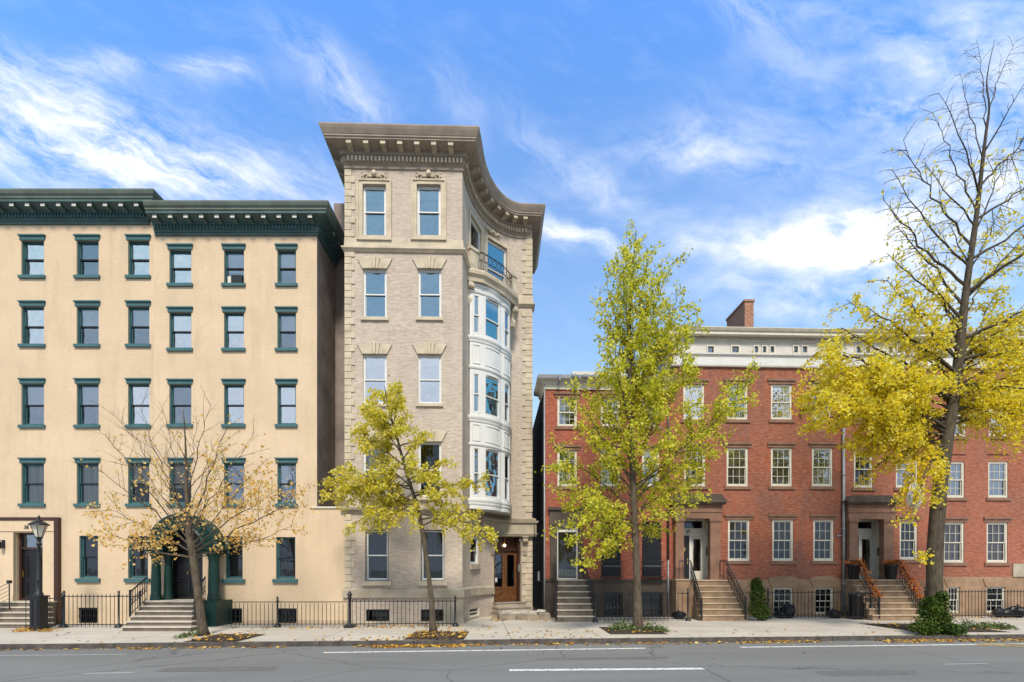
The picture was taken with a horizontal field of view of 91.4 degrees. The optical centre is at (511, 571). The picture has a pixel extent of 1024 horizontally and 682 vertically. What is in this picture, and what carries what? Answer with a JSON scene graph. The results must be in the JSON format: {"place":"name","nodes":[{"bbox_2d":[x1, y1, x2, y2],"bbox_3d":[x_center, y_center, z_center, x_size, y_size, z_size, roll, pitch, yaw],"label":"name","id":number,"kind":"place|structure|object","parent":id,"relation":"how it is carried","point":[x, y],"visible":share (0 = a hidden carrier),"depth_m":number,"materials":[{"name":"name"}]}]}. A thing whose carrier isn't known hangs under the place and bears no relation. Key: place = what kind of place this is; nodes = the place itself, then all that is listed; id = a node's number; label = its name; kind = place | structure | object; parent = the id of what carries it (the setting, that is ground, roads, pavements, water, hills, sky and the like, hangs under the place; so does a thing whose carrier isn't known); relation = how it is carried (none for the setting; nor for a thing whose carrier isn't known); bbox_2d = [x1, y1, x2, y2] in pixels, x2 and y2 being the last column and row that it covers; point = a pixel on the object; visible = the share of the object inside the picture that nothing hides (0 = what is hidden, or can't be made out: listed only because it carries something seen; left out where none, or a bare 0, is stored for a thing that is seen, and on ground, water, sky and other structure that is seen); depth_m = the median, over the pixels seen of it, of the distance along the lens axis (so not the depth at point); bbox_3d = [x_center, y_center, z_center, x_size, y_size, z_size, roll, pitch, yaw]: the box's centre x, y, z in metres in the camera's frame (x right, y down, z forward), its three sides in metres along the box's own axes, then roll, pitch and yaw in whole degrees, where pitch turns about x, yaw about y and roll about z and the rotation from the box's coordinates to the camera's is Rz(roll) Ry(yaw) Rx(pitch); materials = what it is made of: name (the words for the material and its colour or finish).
{"place":"outdoors","nodes":[
{"label":"outdoors","id":0,"kind":"place"},
{"bbox_2d":[0,639,1023,681],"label":"road","id":1,"kind":"structure","parent":0,"point":[759,662],"depth_m":12.03,"materials":[{"name":"grey asphalt"}]},
{"bbox_2d":[156,666,280,671],"bbox_3d":[-6.645,2.207,11.351,2.608,0.001,0.567,0,0,-4],"label":"asphalt patch","id":2,"kind":"object","parent":1,"relation":"on","point":[231,668],"visible":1,"depth_m":11.34,"materials":[{"name":"grey asphalt"}]},
{"bbox_2d":[323,648,645,652],"bbox_3d":[-0.652,2.206,14.027,9.024,0.001,0.160,0,0,-5],"label":"lane line","id":3,"kind":"object","parent":1,"relation":"on","point":[484,650],"visible":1,"depth_m":13.99,"materials":[{"name":"white paint"}]},
{"bbox_2d":[0,634,1023,649],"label":"kerb","id":4,"kind":"structure","parent":1,"relation":"on","point":[435,642],"depth_m":15.19,"materials":[{"name":"concrete"}]},
{"bbox_2d":[1,616,1023,653],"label":"fallen leaves","id":5,"kind":"object","parent":1,"relation":"on","point":[478,644],"visible":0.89,"depth_m":15.64,"materials":[{"name":"plant"}]},
{"bbox_2d":[538,656,667,659],"bbox_3d":[2.330,2.207,12.746,3.373,0.001,0.363,0,0,-4],"label":"asphalt patch","id":6,"kind":"object","parent":1,"relation":"on","point":[602,658],"visible":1,"depth_m":12.71,"materials":[{"name":"grey asphalt"}]},
{"bbox_2d":[509,668,703,670],"bbox_3d":[2.157,2.206,11.296,4.438,0.001,0.200,0,0,-2],"label":"lane line","id":7,"kind":"object","parent":1,"relation":"on","point":[604,669],"visible":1,"depth_m":11.27,"materials":[{"name":"white paint"}]},
{"bbox_2d":[816,670,919,675],"bbox_3d":[7.731,2.207,10.904,2.201,0.001,0.519,0,0,-4],"label":"asphalt patch","id":8,"kind":"object","parent":1,"relation":"on","point":[871,672],"visible":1,"depth_m":10.94,"materials":[{"name":"grey asphalt"}]},
{"bbox_2d":[741,643,1023,647],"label":"lane line","id":9,"kind":"object","parent":1,"relation":"on","point":[876,645],"visible":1,"depth_m":14.94,"materials":[{"name":"white paint"}]},
{"bbox_2d":[0,606,1023,643],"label":"pavement","id":10,"kind":"structure","parent":0,"point":[774,626],"depth_m":17.68,"materials":[{"name":"concrete"}]},
{"bbox_2d":[27,515,49,630],"bbox_3d":[-16.744,0.041,17.700,0.600,4.097,0.600,0,0,0],"label":"street lamp","id":11,"kind":"object","parent":10,"relation":"on","point":[38,606],"visible":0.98,"depth_m":17.62,"materials":[{"name":"black metal"}]},
{"bbox_2d":[0,188,163,627],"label":"apartment building","id":12,"kind":"structure","parent":10,"relation":"on","point":[76,298],"depth_m":20.00,"materials":[{"name":"beige paint"}]},
{"bbox_2d":[19,533,42,600],"bbox_3d":[-19.267,-0.204,20.170,1.093,2.739,0.140,0,0,0],"label":"front door","id":13,"kind":"structure","parent":12,"relation":"in","point":[27,555],"depth_m":20.17,"materials":[{"name":"brown wood"}]},
{"bbox_2d":[17,234,45,278],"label":"window","id":14,"kind":"structure","parent":12,"relation":"in","point":[33,251],"depth_m":20.13,"materials":[{"name":"blue glass"}]},
{"bbox_2d":[17,300,45,346],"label":"window","id":15,"kind":"structure","parent":12,"relation":"in","point":[33,317],"depth_m":20.14,"materials":[{"name":"blue glass"}]},
{"bbox_2d":[17,378,45,427],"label":"window","id":16,"kind":"structure","parent":12,"relation":"in","point":[33,388],"depth_m":20.11,"materials":[{"name":"teal paint"}]},
{"bbox_2d":[17,457,45,506],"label":"window","id":17,"kind":"structure","parent":12,"relation":"in","point":[33,467],"depth_m":20.20,"materials":[{"name":"glass"}]},
{"bbox_2d":[73,234,100,278],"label":"window","id":18,"kind":"structure","parent":12,"relation":"in","point":[80,275],"depth_m":19.99,"materials":[{"name":"teal paint"}]},
{"bbox_2d":[73,300,100,346],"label":"window","id":19,"kind":"structure","parent":12,"relation":"in","point":[90,314],"depth_m":20.11,"materials":[{"name":"blue glass"}]},
{"bbox_2d":[73,378,100,427],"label":"window","id":20,"kind":"structure","parent":12,"relation":"in","point":[90,386],"depth_m":20.11,"materials":[{"name":"teal paint"}]},
{"bbox_2d":[73,457,100,506],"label":"window","id":21,"kind":"structure","parent":12,"relation":"in","point":[88,491],"depth_m":20.22,"materials":[{"name":"glass"}]},
{"bbox_2d":[75,536,100,581],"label":"window","id":22,"kind":"structure","parent":12,"relation":"in","point":[88,553],"depth_m":20.23,"materials":[{"name":"glass"}]},
{"bbox_2d":[124,234,150,278],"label":"window","id":23,"kind":"structure","parent":12,"relation":"in","point":[138,250],"depth_m":20.13,"materials":[{"name":"glass"}]},
{"bbox_2d":[124,300,150,346],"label":"window","id":24,"kind":"structure","parent":12,"relation":"in","point":[138,316],"depth_m":20.11,"materials":[{"name":"blue glass"}]},
{"bbox_2d":[124,378,150,427],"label":"window","id":25,"kind":"structure","parent":12,"relation":"in","point":[137,386],"depth_m":20.14,"materials":[{"name":"teal paint"}]},
{"bbox_2d":[124,457,150,506],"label":"window","id":26,"kind":"structure","parent":12,"relation":"in","point":[131,503],"depth_m":20.09,"materials":[{"name":"glass"}]},
{"bbox_2d":[124,536,150,581],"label":"window","id":27,"kind":"structure","parent":12,"relation":"in","point":[138,572],"depth_m":20.23,"materials":[{"name":"glass"}]},
{"bbox_2d":[61,590,141,627],"bbox_3d":[-15.252,1.385,18.600,3.087,1.390,0.247,0,0,0],"label":"iron fence","id":28,"kind":"object","parent":10,"relation":"on","point":[65,625],"visible":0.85,"depth_m":18.59,"materials":[{"name":"black metal"}]},
{"bbox_2d":[184,634,262,641],"bbox_3d":[-8.946,2.042,15.690,1.598,0.063,1.810,0,0,0],"label":"tree pit","id":29,"kind":"object","parent":10,"relation":"on","point":[223,638],"visible":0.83,"depth_m":15.26,"materials":[{"name":"soil"}]},
{"bbox_2d":[70,385,319,635],"bbox_3d":[-10.658,-2.503,16.238,9.026,9.275,3.804,0,0,5],"label":"street tree","id":30,"kind":"object","parent":29,"relation":"on","point":[188,534],"visible":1,"depth_m":16.25,"materials":[{"name":"brown plant"}]},
{"bbox_2d":[121,200,346,630],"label":"apartment building","id":31,"kind":"structure","parent":10,"relation":"on","point":[244,307],"depth_m":20.00,"materials":[{"name":"beige paint"}]},
{"bbox_2d":[166,243,192,286],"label":"window","id":32,"kind":"structure","parent":31,"relation":"in","point":[180,261],"depth_m":20.14,"materials":[{"name":"blue glass"}]},
{"bbox_2d":[166,306,192,350],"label":"window","id":33,"kind":"structure","parent":31,"relation":"in","point":[180,323],"depth_m":20.14,"materials":[{"name":"glass"}]},
{"bbox_2d":[166,378,192,426],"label":"window","id":34,"kind":"structure","parent":31,"relation":"in","point":[180,395],"depth_m":20.22,"materials":[{"name":"teal paint"}]},
{"bbox_2d":[166,457,192,506],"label":"window","id":35,"kind":"structure","parent":31,"relation":"in","point":[180,459],"depth_m":20.11,"materials":[{"name":"glass"}]},
{"bbox_2d":[172,549,202,598],"bbox_3d":[-13.067,0.073,20.130,1.387,2.067,0.300,0,0,0],"label":"double door","id":36,"kind":"structure","parent":31,"relation":"in","point":[182,579],"depth_m":20.20,"materials":[{"name":"black paint"}]},
{"bbox_2d":[221,537,244,582],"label":"window","id":37,"kind":"structure","parent":31,"relation":"in","point":[234,562],"depth_m":20.23,"materials":[{"name":"teal glass"}]},
{"bbox_2d":[221,243,245,286],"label":"window","id":38,"kind":"structure","parent":31,"relation":"in","point":[234,260],"depth_m":20.10,"materials":[{"name":"teal paint"}]},
{"bbox_2d":[221,306,245,350],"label":"window","id":39,"kind":"structure","parent":31,"relation":"in","point":[234,322],"depth_m":20.14,"materials":[{"name":"blue glass"}]},
{"bbox_2d":[221,378,245,426],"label":"window","id":40,"kind":"structure","parent":31,"relation":"in","point":[234,394],"depth_m":20.14,"materials":[{"name":"teal paint"}]},
{"bbox_2d":[221,457,245,506],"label":"window","id":41,"kind":"structure","parent":31,"relation":"in","point":[238,463],"depth_m":20.11,"materials":[{"name":"glass"}]},
{"bbox_2d":[272,537,297,582],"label":"window","id":42,"kind":"structure","parent":31,"relation":"in","point":[285,550],"depth_m":20.23,"materials":[{"name":"teal paint"}]},
{"bbox_2d":[274,243,297,286],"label":"window","id":43,"kind":"structure","parent":31,"relation":"in","point":[286,259],"depth_m":20.09,"materials":[{"name":"teal paint"}]},
{"bbox_2d":[274,306,297,350],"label":"window","id":44,"kind":"structure","parent":31,"relation":"in","point":[286,321],"depth_m":20.11,"materials":[{"name":"teal paint"}]},
{"bbox_2d":[274,378,297,426],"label":"window","id":45,"kind":"structure","parent":31,"relation":"in","point":[286,393],"depth_m":20.14,"materials":[{"name":"teal paint"}]},
{"bbox_2d":[274,457,297,506],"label":"window","id":46,"kind":"structure","parent":31,"relation":"in","point":[286,465],"depth_m":20.11,"materials":[{"name":"glass"}]},
{"bbox_2d":[221,596,347,627],"bbox_3d":[-8.509,1.500,18.750,4.752,1.160,0.247,0,0,-1],"label":"iron fence","id":47,"kind":"object","parent":10,"relation":"on","point":[277,624],"visible":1,"depth_m":18.73,"materials":[{"name":"black metal"}]},
{"bbox_2d":[351,595,458,626],"bbox_3d":[-4.032,1.490,18.903,4.023,1.180,0.247,0,0,-3],"label":"iron fence","id":48,"kind":"object","parent":10,"relation":"on","point":[455,624],"visible":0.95,"depth_m":18.89,"materials":[{"name":"black metal"}]},
{"bbox_2d":[318,122,545,623],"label":"corner townhouse","id":49,"kind":"structure","parent":10,"relation":"on","point":[436,268],"depth_m":20.14,"materials":[{"name":"brick"}]},
{"bbox_2d":[356,169,391,240],"bbox_3d":[-5.508,-14.653,20.027,1.395,2.823,0.390,0,0,-2],"label":"window","id":50,"kind":"structure","parent":49,"relation":"in","point":[377,200],"depth_m":20.00,"materials":[{"name":"white paint"}]},
{"bbox_2d":[359,430,388,499],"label":"window","id":51,"kind":"structure","parent":49,"relation":"in","point":[366,458],"depth_m":20.22,"materials":[{"name":"white paint"}]},
{"bbox_2d":[357,256,391,320],"bbox_3d":[-5.496,-11.306,20.062,1.381,2.500,0.320,0,0,-2],"label":"window","id":52,"kind":"structure","parent":49,"relation":"in","point":[375,281],"depth_m":20.14,"materials":[{"name":"blue glass"}]},
{"bbox_2d":[357,342,391,406],"bbox_3d":[-5.496,-7.874,20.067,1.381,2.527,0.330,0,0,-2],"label":"window","id":53,"kind":"structure","parent":49,"relation":"in","point":[375,366],"depth_m":20.14,"materials":[{"name":"glass"}]},
{"bbox_2d":[361,517,391,585],"bbox_3d":[-5.410,-0.809,20.076,1.208,2.727,0.342,0,0,-2],"label":"window","id":54,"kind":"structure","parent":49,"relation":"in","point":[377,546],"depth_m":20.23,"materials":[{"name":"grey glass"}]},
{"bbox_2d":[411,169,446,240],"bbox_3d":[-3.342,-14.697,20.088,1.427,2.829,0.390,0,0,-2],"label":"window","id":55,"kind":"structure","parent":49,"relation":"in","point":[428,204],"depth_m":20.15,"materials":[{"name":"glass"}]},
{"bbox_2d":[412,256,446,320],"bbox_3d":[-3.309,-11.340,20.123,1.374,2.506,0.320,0,0,-2],"label":"window","id":56,"kind":"structure","parent":49,"relation":"in","point":[429,281],"depth_m":20.20,"materials":[{"name":"blue glass"}]},
{"bbox_2d":[412,342,446,406],"bbox_3d":[-3.309,-7.898,20.128,1.374,2.533,0.330,0,0,-2],"label":"window","id":57,"kind":"structure","parent":49,"relation":"in","point":[429,366],"depth_m":20.20,"materials":[{"name":"blue glass"}]},
{"bbox_2d":[414,430,446,499],"bbox_3d":[-3.309,-4.267,20.123,1.374,2.774,0.320,0,0,-2],"label":"window","id":58,"kind":"structure","parent":49,"relation":"in","point":[438,436],"depth_m":20.05,"materials":[{"name":"white paint"}]},
{"bbox_2d":[417,518,447,585],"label":"window","id":59,"kind":"structure","parent":49,"relation":"in","point":[435,542],"depth_m":20.30,"materials":[{"name":"grey glass"}]},
{"bbox_2d":[469,530,480,568],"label":"window","id":60,"kind":"structure","parent":49,"relation":"in","point":[474,564],"depth_m":22.30,"materials":[{"name":"white paint"}]},
{"bbox_2d":[469,208,482,269],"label":"window","id":61,"kind":"structure","parent":49,"relation":"in","point":[471,222],"depth_m":22.53,"materials":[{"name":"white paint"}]},
{"bbox_2d":[485,227,508,283],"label":"window","id":62,"kind":"structure","parent":49,"relation":"in","point":[494,251],"depth_m":23.61,"materials":[{"name":"glass"}]},
{"bbox_2d":[494,537,519,601],"bbox_3d":[-0.317,-0.112,24.039,1.451,3.104,0.250,0,0,-28],"label":"double door","id":63,"kind":"structure","parent":49,"relation":"in","point":[504,593],"depth_m":24.11,"materials":[{"name":"brown wood"}]},
{"bbox_2d":[403,631,468,639],"bbox_3d":[-2.400,2.042,16.294,1.840,0.065,2.079,0,0,0],"label":"tree pit","id":64,"kind":"object","parent":10,"relation":"on","point":[448,633],"visible":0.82,"depth_m":15.66,"materials":[{"name":"brown soil"}]},
{"bbox_2d":[317,374,498,631],"bbox_3d":[-3.739,-2.269,17.267,6.658,8.774,3.083,0,0,0],"label":"street tree","id":65,"kind":"object","parent":64,"relation":"on","point":[378,418],"visible":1,"depth_m":16.93,"materials":[{"name":"yellow plant"}]},
{"bbox_2d":[497,609,550,619],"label":"stone slabs","id":66,"kind":"structure","parent":10,"relation":"on","point":[518,615],"depth_m":21.57,"materials":[{"name":"beige stone"}]},
{"bbox_2d":[532,371,675,621],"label":"brick row house","id":67,"kind":"structure","parent":10,"relation":"on","point":[569,592],"depth_m":22.74,"materials":[{"name":"red brick"}]},
{"bbox_2d":[554,392,580,429],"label":"window","id":68,"kind":"structure","parent":67,"relation":"in","point":[562,410],"depth_m":22.71,"materials":[{"name":"beige paint"}]},
{"bbox_2d":[554,444,580,488],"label":"window","id":69,"kind":"structure","parent":67,"relation":"in","point":[571,447],"depth_m":22.73,"materials":[{"name":"beige paint"}]},
{"bbox_2d":[557,525,577,578],"bbox_3d":[2.506,-0.885,22.800,0.942,2.465,0.170,0,0,-2],"label":"front door","id":70,"kind":"structure","parent":67,"relation":"in","point":[565,570],"depth_m":22.88,"materials":[{"name":"white paint"}]},
{"bbox_2d":[600,522,623,576],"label":"boarded window","id":71,"kind":"structure","parent":67,"relation":"in","point":[610,567],"depth_m":22.80,"materials":[{"name":"black wood"}]},
{"bbox_2d":[642,592,662,615],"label":"basement window","id":72,"kind":"structure","parent":67,"relation":"in","point":[655,601],"depth_m":22.99,"materials":[{"name":"black paint"}]},
{"bbox_2d":[641,522,664,576],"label":"boarded window","id":73,"kind":"structure","parent":67,"relation":"in","point":[651,561],"depth_m":22.86,"materials":[{"name":"grey wood"}]},
{"bbox_2d":[592,589,668,621],"bbox_3d":[4.942,1.400,20.792,3.302,1.360,0.247,0,0,-7],"label":"iron fence","id":74,"kind":"object","parent":10,"relation":"on","point":[620,594],"visible":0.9,"depth_m":20.75,"materials":[{"name":"black metal"}]},
{"bbox_2d":[600,627,665,633],"bbox_3d":[4.215,2.043,17.695,1.925,0.062,2.200,0,0,0],"label":"tree pit","id":75,"kind":"object","parent":10,"relation":"on","point":[611,631],"visible":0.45,"depth_m":16.93,"materials":[{"name":"soil"}]},
{"bbox_2d":[607,618,671,632],"bbox_3d":[4.386,1.873,17.548,2.158,0.458,1.360,0,0,0],"label":"ground cover","id":76,"kind":"object","parent":75,"relation":"on","point":[616,626],"visible":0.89,"depth_m":17.36,"materials":[{"name":"green plant"}]},
{"bbox_2d":[534,219,761,630],"bbox_3d":[4.491,-5.142,17.366,7.530,14.510,4.081,0,0,0],"label":"street tree","id":77,"kind":"object","parent":10,"relation":"on","point":[646,363],"visible":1,"depth_m":17.05,"materials":[{"name":"yellow plant"}]},
{"bbox_2d":[653,299,851,620],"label":"brick row house","id":78,"kind":"structure","parent":10,"relation":"on","point":[772,515],"depth_m":23.00,"materials":[{"name":"red brick"}]},
{"bbox_2d":[680,378,708,422],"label":"window","id":79,"kind":"structure","parent":78,"relation":"in","point":[687,393],"depth_m":22.95,"materials":[{"name":"white glass"}]},
{"bbox_2d":[681,442,709,488],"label":"window","id":80,"kind":"structure","parent":78,"relation":"in","point":[690,471],"depth_m":23.00,"materials":[{"name":"beige paint"}]},
{"bbox_2d":[724,378,750,422],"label":"window","id":81,"kind":"structure","parent":78,"relation":"in","point":[742,417],"depth_m":22.99,"materials":[{"name":"glass"}]},
{"bbox_2d":[723,442,752,488],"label":"window","id":82,"kind":"structure","parent":78,"relation":"in","point":[737,460],"depth_m":23.05,"materials":[{"name":"beige paint"}]},
{"bbox_2d":[724,514,753,563],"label":"window","id":83,"kind":"structure","parent":78,"relation":"in","point":[738,524],"depth_m":23.02,"materials":[{"name":"beige paint"}]},
{"bbox_2d":[767,378,796,422],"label":"window","id":84,"kind":"structure","parent":78,"relation":"in","point":[781,401],"depth_m":23.10,"materials":[{"name":"beige paint"}]},
{"bbox_2d":[767,442,796,488],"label":"window","id":85,"kind":"structure","parent":78,"relation":"in","point":[781,452],"depth_m":23.11,"materials":[{"name":"beige paint"}]},
{"bbox_2d":[769,514,797,563],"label":"window","id":86,"kind":"structure","parent":78,"relation":"in","point":[782,524],"depth_m":23.08,"materials":[{"name":"glass"}]},
{"bbox_2d":[808,442,836,488],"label":"window","id":87,"kind":"structure","parent":78,"relation":"in","point":[821,451],"depth_m":23.19,"materials":[{"name":"beige paint"}]},
{"bbox_2d":[810,514,837,563],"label":"window","id":88,"kind":"structure","parent":78,"relation":"in","point":[822,523],"depth_m":23.15,"materials":[{"name":"grey glass"}]},
{"bbox_2d":[746,577,772,620],"bbox_3d":[10.493,1.159,21.200,1.121,1.890,0.821,0,0,0],"label":"shrub","id":89,"kind":"object","parent":10,"relation":"on","point":[761,612],"visible":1,"depth_m":21.08,"materials":[{"name":"green plant"}]},
{"bbox_2d":[765,588,841,618],"bbox_3d":[12.859,1.385,22.048,3.451,1.390,0.247,0,0,-2],"label":"iron fence","id":90,"kind":"object","parent":10,"relation":"on","point":[804,616],"visible":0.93,"depth_m":22.04,"materials":[{"name":"black metal"}]},
{"bbox_2d":[849,594,864,619],"bbox_3d":[15.067,1.505,21.900,0.620,1.150,0.604,0,0,0],"label":"trash bin","id":91,"kind":"object","parent":10,"relation":"on","point":[854,605],"visible":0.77,"depth_m":21.69,"materials":[{"name":"black paint"}]},
{"bbox_2d":[841,328,934,620],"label":"brick row house","id":92,"kind":"structure","parent":10,"relation":"on","point":[874,539],"depth_m":23.14,"materials":[{"name":"red brick"}]},
{"bbox_2d":[851,445,875,490],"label":"window","id":93,"kind":"structure","parent":92,"relation":"in","point":[864,487],"depth_m":23.18,"materials":[{"name":"beige paint"}]},
{"bbox_2d":[882,559,899,579],"bbox_3d":[17.313,-0.123,22.657,0.945,0.958,0.580,0,0,24],"label":"planter","id":94,"kind":"object","parent":92,"relation":"on","point":[891,569],"visible":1,"depth_m":22.55,"materials":[{"name":"black paint"}]},
{"bbox_2d":[896,516,921,562],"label":"window","id":95,"kind":"structure","parent":92,"relation":"in","point":[908,533],"depth_m":23.34,"materials":[{"name":"beige paint"}]},
{"bbox_2d":[865,623,1006,631],"bbox_3d":[15.509,2.042,18.571,3.269,0.064,2.857,0,0,0],"label":"tree pit","id":96,"kind":"object","parent":10,"relation":"on","point":[904,626],"visible":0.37,"depth_m":18.17,"materials":[{"name":"soil"}]},
{"bbox_2d":[788,35,1023,633],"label":"street tree","id":97,"kind":"object","parent":96,"relation":"on","point":[894,399],"visible":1,"depth_m":16.77,"materials":[{"name":"yellow plant"}]},
{"bbox_2d":[952,619,1018,629],"bbox_3d":[16.577,1.907,18.049,3.155,0.404,1.250,0,0,-9],"label":"ground cover","id":98,"kind":"object","parent":96,"relation":"on","point":[985,625],"visible":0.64,"depth_m":18.03,"materials":[{"name":"green plant"}]},
{"bbox_2d":[907,590,968,635],"bbox_3d":[13.934,1.354,16.474,1.909,1.527,1.009,0,0,0],"label":"shrub","id":99,"kind":"object","parent":10,"relation":"on","point":[935,614],"visible":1,"depth_m":16.33,"materials":[{"name":"green plant"}]},
{"bbox_2d":[924,587,1023,617],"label":"iron fence","id":100,"kind":"object","parent":10,"relation":"on","point":[988,591],"visible":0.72,"depth_m":22.38,"materials":[{"name":"black metal"}]},
{"bbox_2d":[929,329,1023,614],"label":"brick row house","id":101,"kind":"structure","parent":10,"relation":"on","point":[984,538],"depth_m":23.37,"materials":[{"name":"red brick"},{"name":"tan stone"},{"name":"cream white paint"}]},
{"bbox_2d":[944,517,968,565],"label":"window","id":102,"kind":"structure","parent":101,"relation":"in","point":[953,542],"depth_m":23.42,"materials":[{"name":"grey glass"}]},
{"bbox_2d":[947,462,967,500],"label":"window","id":103,"kind":"structure","parent":101,"relation":"in","point":[956,485],"depth_m":23.42,"materials":[{"name":"beige paint"}]},
{"bbox_2d":[983,517,1012,565],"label":"window","id":104,"kind":"structure","parent":101,"relation":"in","point":[996,526],"depth_m":23.48,"materials":[{"name":"grey glass"}]},
{"bbox_2d":[986,454,1011,500],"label":"window","id":105,"kind":"structure","parent":101,"relation":"in","point":[997,471],"depth_m":23.50,"materials":[{"name":"beige paint"}]},
{"bbox_2d":[0,0,1023,428],"label":"sky","id":106,"kind":"structure","parent":0,"point":[750,136],"materials":[{"name":"blue"}]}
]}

